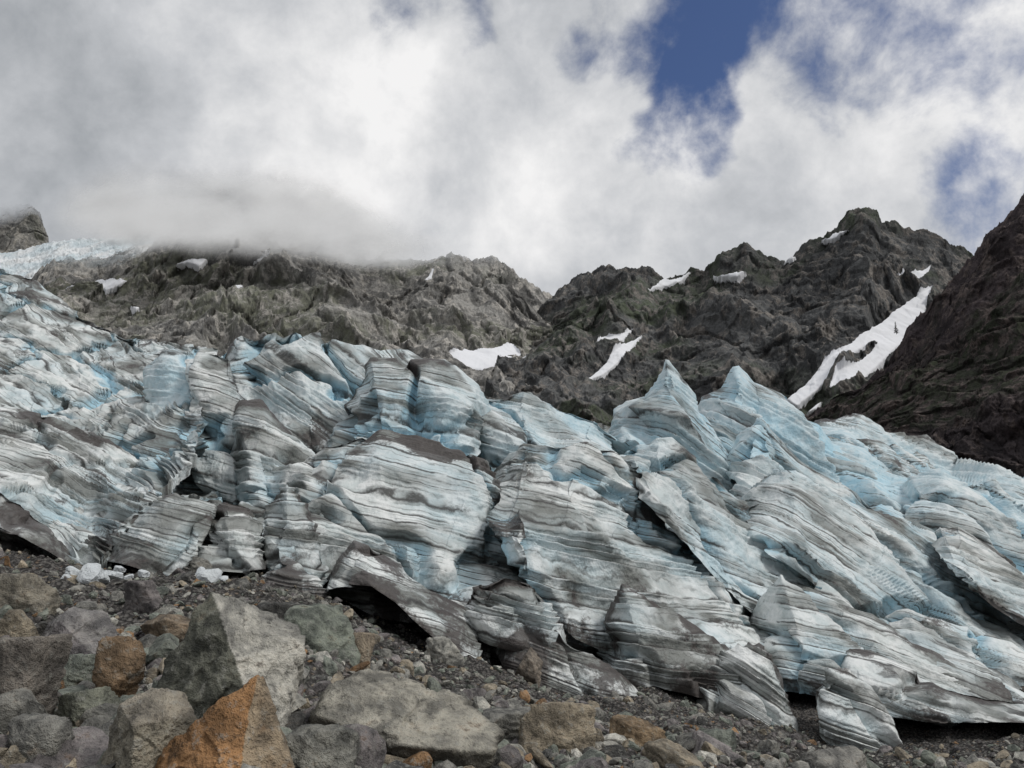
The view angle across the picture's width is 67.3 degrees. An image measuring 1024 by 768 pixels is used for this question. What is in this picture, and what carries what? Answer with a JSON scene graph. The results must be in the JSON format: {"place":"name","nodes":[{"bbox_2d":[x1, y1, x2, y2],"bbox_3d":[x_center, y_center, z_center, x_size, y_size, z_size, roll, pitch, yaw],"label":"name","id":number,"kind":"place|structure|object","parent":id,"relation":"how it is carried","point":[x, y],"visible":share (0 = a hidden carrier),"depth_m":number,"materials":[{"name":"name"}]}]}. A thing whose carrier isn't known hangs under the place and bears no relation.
{"place":"outdoors","nodes":[
{"label":"outdoors","id":0,"kind":"place"},
{"bbox_2d":[74,178,413,264],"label":"cloud","id":1,"kind":"structure","parent":0,"point":[213,211],"depth_m":676.02,"materials":[{"name":"white"}]},
{"bbox_2d":[32,240,592,421],"bbox_3d":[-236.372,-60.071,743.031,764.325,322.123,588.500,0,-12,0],"label":"cloudy mountain","id":2,"kind":"structure","parent":0,"point":[474,318],"depth_m":675.66,"materials":[{"name":"grey stone"}]},
{"bbox_2d":[0,551,1023,767],"bbox_3d":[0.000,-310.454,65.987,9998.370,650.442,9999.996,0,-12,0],"label":"moraine ground","id":3,"kind":"structure","parent":0,"point":[928,735],"depth_m":21.21,"materials":[{"name":"grey gravel"}]},
{"bbox_2d":[0,609,39,636],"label":"boulder","id":4,"kind":"object","parent":3,"relation":"on","point":[16,623],"visible":0.66,"depth_m":9.34,"materials":[{"name":"brown stone"}]},
{"bbox_2d":[0,211,48,252],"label":"rock tower","id":5,"kind":"structure","parent":3,"relation":"on","point":[23,231],"depth_m":1141.53,"materials":[{"name":"grey stone"}]},
{"bbox_2d":[0,573,60,615],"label":"boulder","id":6,"kind":"object","parent":3,"relation":"on","point":[33,593],"visible":0.68,"depth_m":11.50,"materials":[{"name":"grey stone"}]},
{"bbox_2d":[0,634,72,714],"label":"boulder","id":7,"kind":"object","parent":3,"relation":"on","point":[35,665],"visible":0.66,"depth_m":6.26,"materials":[{"name":"grey stone"}]},
{"bbox_2d":[7,712,74,762],"bbox_3d":[-3.350,2.551,5.438,0.443,0.398,0.342,0,-12,0],"label":"boulder","id":8,"kind":"object","parent":3,"relation":"on","point":[31,736],"visible":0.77,"depth_m":5.34,"materials":[{"name":"grey stone"}]},
{"bbox_2d":[0,238,150,278],"bbox_3d":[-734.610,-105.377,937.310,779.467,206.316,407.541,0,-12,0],"label":"hanging glacier","id":9,"kind":"object","parent":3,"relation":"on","point":[28,263],"visible":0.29,"depth_m":961.79,"materials":[{"name":"white ice"}]},
{"bbox_2d":[62,653,95,687],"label":"boulder","id":10,"kind":"object","parent":3,"relation":"on","point":[79,667],"visible":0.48,"depth_m":7.67,"materials":[{"name":"grey stone"}]},
{"bbox_2d":[41,606,117,654],"bbox_3d":[-5.524,3.167,9.744,0.884,0.652,0.963,-11,-16,42],"label":"boulder","id":11,"kind":"object","parent":3,"relation":"on","point":[88,629],"visible":0.57,"depth_m":9.65,"materials":[{"name":"grey stone"}]},
{"bbox_2d":[55,686,122,725],"bbox_3d":[-3.534,2.759,6.417,0.530,0.452,0.416,0,-12,0],"label":"boulder","id":12,"kind":"object","parent":3,"relation":"on","point":[73,706],"visible":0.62,"depth_m":6.32,"materials":[{"name":"grey stone"}]},
{"bbox_2d":[92,636,145,697],"bbox_3d":[-3.762,2.820,7.367,0.432,0.774,0.359,0,-12,0],"label":"boulder","id":13,"kind":"object","parent":3,"relation":"on","point":[119,666],"visible":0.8,"depth_m":7.35,"materials":[{"name":"brown stone"}]},
{"bbox_2d":[123,580,162,614],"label":"boulder","id":14,"kind":"object","parent":3,"relation":"on","point":[141,597],"visible":0.91,"depth_m":14.59,"materials":[{"name":"grey stone"}]},
{"bbox_2d":[60,563,227,584],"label":"fallen ice chunks","id":15,"kind":"object","parent":3,"relation":"on","point":[87,573],"visible":0.98,"depth_m":19.90,"materials":[{"name":"white ice"}]},
{"bbox_2d":[101,688,196,767],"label":"boulder","id":16,"kind":"object","parent":3,"relation":"on","point":[146,727],"visible":0.77,"depth_m":5.19,"materials":[{"name":"grey stone"}]},
{"bbox_2d":[140,614,190,643],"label":"boulder","id":17,"kind":"object","parent":3,"relation":"on","point":[177,625],"visible":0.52,"depth_m":10.99,"materials":[{"name":"brown stone"}]},
{"bbox_2d":[187,557,212,572],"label":"boulder","id":18,"kind":"object","parent":3,"relation":"on","point":[195,563],"visible":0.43,"depth_m":24.57,"materials":[{"name":"grey stone"}]},
{"bbox_2d":[155,675,294,767],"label":"boulder","id":19,"kind":"object","parent":3,"relation":"on","point":[238,728],"visible":1,"depth_m":5.10,"materials":[{"name":"brown stone"}]},
{"bbox_2d":[156,592,305,726],"bbox_3d":[-2.488,2.543,6.943,1.205,1.295,1.199,0,-12,0],"label":"boulder","id":20,"kind":"object","parent":3,"relation":"on","point":[228,646],"visible":0.67,"depth_m":6.74,"materials":[{"name":"grey stone"}]},
{"bbox_2d":[256,601,305,618],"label":"boulder","id":21,"kind":"object","parent":3,"relation":"on","point":[279,609],"visible":0.16,"depth_m":13.34,"materials":[{"name":"grey stone"}]},
{"bbox_2d":[284,603,360,665],"bbox_3d":[-2.683,3.713,11.024,1.114,1.068,1.001,0,-12,0],"label":"boulder","id":22,"kind":"object","parent":3,"relation":"on","point":[326,627],"visible":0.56,"depth_m":10.83,"materials":[{"name":"grey stone"}]},
{"bbox_2d":[285,723,360,767],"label":"boulder","id":23,"kind":"object","parent":3,"relation":"on","point":[323,746],"visible":0.77,"depth_m":5.72,"materials":[{"name":"grey stone"}]},
{"bbox_2d":[353,632,375,668],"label":"boulder","id":24,"kind":"object","parent":3,"relation":"on","point":[365,642],"visible":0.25,"depth_m":11.06,"materials":[{"name":"brown stone"}]},
{"bbox_2d":[308,668,504,767],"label":"boulder","id":25,"kind":"object","parent":3,"relation":"on","point":[405,717],"visible":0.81,"depth_m":7.07,"materials":[{"name":"grey stone"}]},
{"bbox_2d":[425,636,464,667],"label":"boulder","id":26,"kind":"object","parent":3,"relation":"on","point":[445,649],"visible":0.72,"depth_m":20.18,"materials":[{"name":"grey stone"}]},
{"bbox_2d":[482,705,530,741],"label":"boulder","id":27,"kind":"object","parent":3,"relation":"on","point":[508,719],"visible":0.24,"depth_m":10.30,"materials":[{"name":"grey stone"}]},
{"bbox_2d":[0,269,1023,751],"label":"glacier","id":28,"kind":"object","parent":3,"relation":"on","point":[738,543],"visible":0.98,"depth_m":39.09,"materials":[{"name":"blue ice"}]},
{"bbox_2d":[0,544,1023,767],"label":"scree rocks","id":29,"kind":"object","parent":3,"relation":"on","point":[86,746],"visible":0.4,"depth_m":12.47,"materials":[{"name":"grey stone"}]},
{"bbox_2d":[516,647,542,688],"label":"boulder","id":30,"kind":"object","parent":3,"relation":"on","point":[529,668],"visible":0.78,"depth_m":24.97,"materials":[{"name":"stone"}]},
{"bbox_2d":[518,702,596,753],"bbox_3d":[0.594,4.634,10.112,1.029,0.874,0.704,0,-12,0],"label":"boulder","id":31,"kind":"object","parent":3,"relation":"on","point":[568,726],"visible":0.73,"depth_m":9.98,"materials":[{"name":"brown stone"}]},
{"bbox_2d":[609,714,665,746],"bbox_3d":[2.039,5.707,12.565,0.890,0.476,0.633,0,-12,0],"label":"boulder","id":32,"kind":"object","parent":3,"relation":"on","point":[639,731],"visible":0.59,"depth_m":12.46,"materials":[{"name":"brown stone"}]},
{"bbox_2d":[642,738,704,767],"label":"boulder","id":33,"kind":"object","parent":3,"relation":"on","point":[662,752],"visible":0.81,"depth_m":9.78,"materials":[{"name":"brown stone"}]},
{"bbox_2d":[702,728,736,751],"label":"boulder","id":34,"kind":"object","parent":3,"relation":"on","point":[727,737],"visible":0.32,"depth_m":12.79,"materials":[{"name":"grey stone"}]},
{"bbox_2d":[792,745,867,767],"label":"boulder","id":35,"kind":"object","parent":3,"relation":"on","point":[850,756],"visible":0.91,"depth_m":14.13,"materials":[{"name":"grey stone"}]},
{"bbox_2d":[804,193,1023,477],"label":"rock wall","id":36,"kind":"structure","parent":3,"relation":"on","point":[950,377],"depth_m":300.99,"materials":[{"name":"grey stone"}]},
{"bbox_2d":[0,0,1023,295],"label":"sky","id":37,"kind":"structure","parent":0,"point":[552,141],"materials":[{"name":"white"}]},
{"bbox_2d":[484,207,973,426],"bbox_3d":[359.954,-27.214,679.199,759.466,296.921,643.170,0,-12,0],"label":"dark mountain","id":38,"kind":"structure","parent":0,"point":[808,327],"depth_m":603.78,"materials":[{"name":"grey stone"}]}
]}

